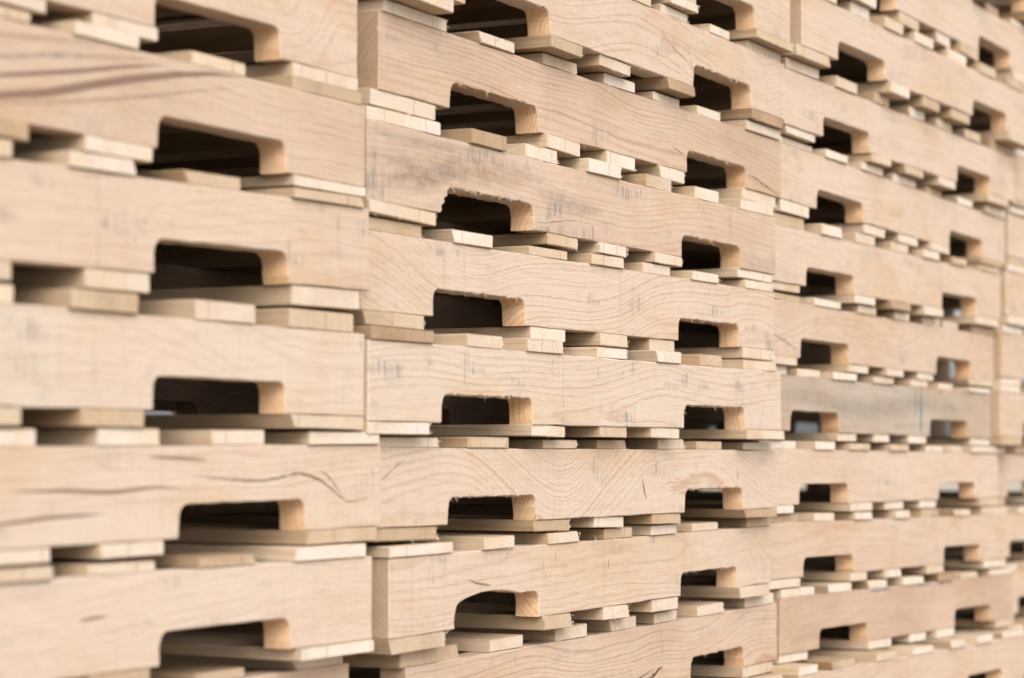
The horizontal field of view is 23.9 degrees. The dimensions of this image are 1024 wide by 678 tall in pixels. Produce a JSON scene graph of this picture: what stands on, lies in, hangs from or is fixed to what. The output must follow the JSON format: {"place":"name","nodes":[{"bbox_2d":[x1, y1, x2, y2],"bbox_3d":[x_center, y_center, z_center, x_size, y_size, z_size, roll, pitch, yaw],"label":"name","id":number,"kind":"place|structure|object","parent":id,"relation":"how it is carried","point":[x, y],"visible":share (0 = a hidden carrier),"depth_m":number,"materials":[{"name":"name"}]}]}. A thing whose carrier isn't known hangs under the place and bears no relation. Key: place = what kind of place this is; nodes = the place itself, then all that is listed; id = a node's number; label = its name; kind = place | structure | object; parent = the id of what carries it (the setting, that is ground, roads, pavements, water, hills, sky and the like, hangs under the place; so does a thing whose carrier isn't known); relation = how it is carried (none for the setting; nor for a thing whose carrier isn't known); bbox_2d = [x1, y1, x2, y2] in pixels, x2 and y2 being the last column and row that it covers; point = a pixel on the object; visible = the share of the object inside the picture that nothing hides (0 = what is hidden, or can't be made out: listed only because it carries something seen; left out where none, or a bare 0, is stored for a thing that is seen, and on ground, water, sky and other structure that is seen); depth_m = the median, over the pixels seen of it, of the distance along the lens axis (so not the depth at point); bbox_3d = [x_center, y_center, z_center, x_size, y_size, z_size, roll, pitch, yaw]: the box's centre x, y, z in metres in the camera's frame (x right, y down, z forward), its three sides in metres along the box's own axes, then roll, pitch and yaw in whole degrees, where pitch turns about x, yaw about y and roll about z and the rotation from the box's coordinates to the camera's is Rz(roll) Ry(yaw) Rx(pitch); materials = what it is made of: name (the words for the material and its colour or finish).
{"place":"outdoors","nodes":[
{"label":"outdoors","id":0,"kind":"place"},
{"bbox_2d":[149,654,348,677],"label":"wooden pallet","id":1,"kind":"object","parent":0,"point":[176,666],"visible":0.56,"depth_m":2.52,"materials":[{"name":"brown wood"}]},
{"bbox_2d":[0,542,373,677],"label":"wooden pallet","id":2,"kind":"object","parent":1,"relation":"on","point":[127,617],"visible":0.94,"depth_m":2.31,"materials":[{"name":"brown wood"}]},
{"bbox_2d":[0,428,380,565],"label":"wooden pallet","id":3,"kind":"object","parent":2,"relation":"on","point":[92,493],"visible":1,"depth_m":2.28,"materials":[{"name":"brown wood"}]},
{"bbox_2d":[0,284,363,429],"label":"wooden pallet","id":4,"kind":"object","parent":3,"relation":"on","point":[82,358],"visible":0.98,"depth_m":2.28,"materials":[{"name":"brown wood"}]},
{"bbox_2d":[0,139,368,310],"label":"wooden pallet","id":5,"kind":"object","parent":4,"relation":"on","point":[83,220],"visible":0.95,"depth_m":2.28,"materials":[{"name":"brown wood"}]},
{"bbox_2d":[0,5,365,197],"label":"wooden pallet","id":6,"kind":"object","parent":5,"relation":"on","point":[77,85],"visible":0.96,"depth_m":2.28,"materials":[{"name":"brown wood"}]},
{"bbox_2d":[0,0,357,90],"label":"wooden pallet","id":7,"kind":"object","parent":6,"relation":"on","point":[315,40],"visible":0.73,"depth_m":2.50,"materials":[{"name":"brown wood"}]},
{"bbox_2d":[144,311,1023,437],"label":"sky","id":8,"kind":"structure","parent":0,"point":[800,427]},
{"bbox_2d":[691,673,781,677],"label":"wooden pallet","id":9,"kind":"object","parent":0,"point":[765,675],"visible":0.06,"depth_m":3.71,"materials":[{"name":"brown wood"}]},
{"bbox_2d":[244,592,776,677],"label":"wooden pallet","id":10,"kind":"object","parent":9,"relation":"on","point":[741,633],"visible":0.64,"depth_m":3.26,"materials":[{"name":"brown wood"}]},
{"bbox_2d":[53,517,770,654],"bbox_3d":[-0.323,0.320,3.410,1.023,0.124,1.231,-1,-3,26],"label":"wooden pallet","id":11,"kind":"object","parent":10,"relation":"on","point":[426,594],"visible":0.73,"depth_m":3.04,"materials":[{"name":"brown wood"}]},
{"bbox_2d":[159,437,777,542],"bbox_3d":[-0.322,0.203,3.403,1.022,0.128,1.219,-1,-3,27],"label":"wooden pallet","id":12,"kind":"object","parent":11,"relation":"on","point":[429,486],"visible":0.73,"depth_m":3.10,"materials":[{"name":"brown wood"}]},
{"bbox_2d":[21,325,784,440],"bbox_3d":[-0.321,0.080,3.366,1.023,0.123,1.232,-1,-3,27],"label":"wooden pallet","id":13,"kind":"object","parent":12,"relation":"on","point":[417,382],"visible":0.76,"depth_m":3.08,"materials":[{"name":"brown wood"}]},
{"bbox_2d":[12,217,774,360],"bbox_3d":[-0.329,-0.040,3.406,1.025,0.123,1.225,-1,-3,28],"label":"wooden pallet","id":14,"kind":"object","parent":13,"relation":"on","point":[447,281],"visible":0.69,"depth_m":3.12,"materials":[{"name":"brown wood"}]},
{"bbox_2d":[29,104,775,282],"bbox_3d":[-0.329,-0.159,3.409,1.024,0.127,1.240,-1,-3,28],"label":"wooden pallet","id":15,"kind":"object","parent":14,"relation":"on","point":[425,174],"visible":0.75,"depth_m":3.06,"materials":[{"name":"brown wood"}]},
{"bbox_2d":[137,0,781,207],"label":"wooden pallet","id":16,"kind":"object","parent":15,"relation":"on","point":[416,63],"visible":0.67,"depth_m":3.07,"materials":[{"name":"brown wood"}]},
{"bbox_2d":[154,0,783,129],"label":"wooden pallet","id":17,"kind":"object","parent":16,"relation":"on","point":[660,48],"visible":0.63,"depth_m":3.34,"materials":[{"name":"brown wood"}]},
{"bbox_2d":[465,0,792,52],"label":"wooden pallet","id":18,"kind":"object","parent":17,"relation":"on","point":[765,23],"visible":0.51,"depth_m":3.64,"materials":[{"name":"brown wood"}]},
{"bbox_2d":[699,481,1021,490],"bbox_3d":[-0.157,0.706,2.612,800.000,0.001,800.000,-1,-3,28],"label":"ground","id":19,"kind":"structure","parent":0,"point":[1014,485],"depth_m":54.83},
{"bbox_2d":[767,627,1023,677],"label":"wooden pallet","id":20,"kind":"object","parent":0,"point":[962,652],"visible":0.31,"depth_m":4.33,"materials":[{"name":"brown wood"}]},
{"bbox_2d":[523,567,1013,663],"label":"wooden pallet","id":21,"kind":"object","parent":20,"relation":"on","point":[871,613],"visible":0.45,"depth_m":4.24,"materials":[{"name":"brown wood"}]},
{"bbox_2d":[514,506,1005,589],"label":"wooden pallet","id":22,"kind":"object","parent":21,"relation":"on","point":[837,545],"visible":0.39,"depth_m":4.23,"materials":[{"name":"brown wood"}]},
{"bbox_2d":[494,440,999,513],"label":"wooden pallet","id":23,"kind":"object","parent":22,"relation":"on","point":[861,477],"visible":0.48,"depth_m":4.23,"materials":[{"name":"brown wood"}]},
{"bbox_2d":[430,365,990,445],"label":"wooden pallet","id":24,"kind":"object","parent":23,"relation":"on","point":[850,408],"visible":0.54,"depth_m":4.23,"materials":[{"name":"brown wood"}]},
{"bbox_2d":[492,292,993,387],"bbox_3d":[0.222,0.018,4.497,1.024,0.118,1.221,-1,-3,28],"label":"wooden pallet","id":25,"kind":"object","parent":24,"relation":"on","point":[861,340],"visible":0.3,"depth_m":4.24,"materials":[{"name":"brown wood"}]},
{"bbox_2d":[493,212,1000,327],"bbox_3d":[0.235,-0.101,4.507,1.024,0.124,1.226,-1,-3,28],"label":"wooden pallet","id":26,"kind":"object","parent":25,"relation":"on","point":[863,269],"visible":0.34,"depth_m":4.23,"materials":[{"name":"brown wood"}]},
{"bbox_2d":[671,136,1004,268],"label":"wooden pallet","id":27,"kind":"object","parent":26,"relation":"on","point":[829,187],"visible":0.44,"depth_m":4.25,"materials":[{"name":"brown wood"}]},
{"bbox_2d":[621,57,1013,207],"bbox_3d":[0.267,-0.341,4.544,1.023,0.123,1.222,-1,-3,28],"label":"wooden pallet","id":28,"kind":"object","parent":27,"relation":"on","point":[838,114],"visible":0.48,"depth_m":4.22,"materials":[{"name":"brown wood"}]},
{"bbox_2d":[687,0,1023,149],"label":"wooden pallet","id":29,"kind":"object","parent":28,"relation":"on","point":[886,56],"visible":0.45,"depth_m":4.23,"materials":[{"name":"brown wood"}]},
{"bbox_2d":[837,0,1023,83],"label":"wooden pallet","id":30,"kind":"object","parent":29,"relation":"on","point":[966,28],"visible":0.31,"depth_m":4.53,"materials":[{"name":"brown wood"}]},
{"bbox_2d":[973,0,1023,24],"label":"wooden pallet","id":31,"kind":"object","parent":30,"relation":"on","point":[1017,11],"visible":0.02,"depth_m":4.84,"materials":[{"name":"brown wood"}]},
{"bbox_2d":[855,614,1023,677],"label":"wooden pallet","id":32,"kind":"object","parent":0,"point":[1018,621],"visible":0.02,"depth_m":4.99,"materials":[{"name":"brown wood"}]},
{"bbox_2d":[851,559,1023,617],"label":"wooden pallet","id":33,"kind":"object","parent":32,"relation":"on","point":[1017,565],"visible":0.08,"depth_m":5.04,"materials":[{"name":"brown wood"}]},
{"bbox_2d":[944,504,1023,558],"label":"wooden pallet","id":34,"kind":"object","parent":33,"relation":"on","point":[1014,531],"visible":0.09,"depth_m":5.05,"materials":[{"name":"brown wood"}]},
{"bbox_2d":[696,447,1023,505],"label":"wooden pallet","id":35,"kind":"object","parent":34,"relation":"on","point":[1010,463],"visible":0.14,"depth_m":5.05,"materials":[{"name":"brown wood"}]},
{"bbox_2d":[685,384,1023,446],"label":"wooden pallet","id":36,"kind":"object","parent":35,"relation":"on","point":[1007,412],"visible":0.18,"depth_m":4.86,"materials":[{"name":"brown wood"}]},
{"bbox_2d":[797,324,1023,387],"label":"wooden pallet","id":37,"kind":"object","parent":36,"relation":"on","point":[1008,362],"visible":0.16,"depth_m":4.89,"materials":[{"name":"brown wood"}]},
{"bbox_2d":[788,263,1023,329],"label":"wooden pallet","id":38,"kind":"object","parent":37,"relation":"on","point":[1012,294],"visible":0.1,"depth_m":4.90,"materials":[{"name":"brown wood"}]},
{"bbox_2d":[939,205,1023,266],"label":"wooden pallet","id":39,"kind":"object","parent":38,"relation":"on","point":[1014,235],"visible":0.13,"depth_m":4.91,"materials":[{"name":"brown wood"}]},
{"bbox_2d":[941,149,1023,209],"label":"wooden pallet","id":40,"kind":"object","parent":39,"relation":"on","point":[964,183],"visible":0.08,"depth_m":4.92,"materials":[{"name":"brown wood"}]},
{"bbox_2d":[951,108,1023,150],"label":"wooden pallet","id":41,"kind":"object","parent":40,"relation":"on","point":[981,122],"visible":0.01,"depth_m":5.34,"materials":[{"name":"brown wood"}]},
{"bbox_2d":[967,45,993,117],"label":"wooden pallet","id":42,"kind":"object","parent":41,"relation":"on","point":[986,56],"visible":0.01,"depth_m":5.20,"materials":[{"name":"brown wood"}]},
{"bbox_2d":[973,0,1010,13],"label":"wooden pallet","id":43,"kind":"object","parent":42,"relation":"on","point":[1002,6],"visible":0.01,"depth_m":5.24,"materials":[{"name":"brown wood"}]}
]}

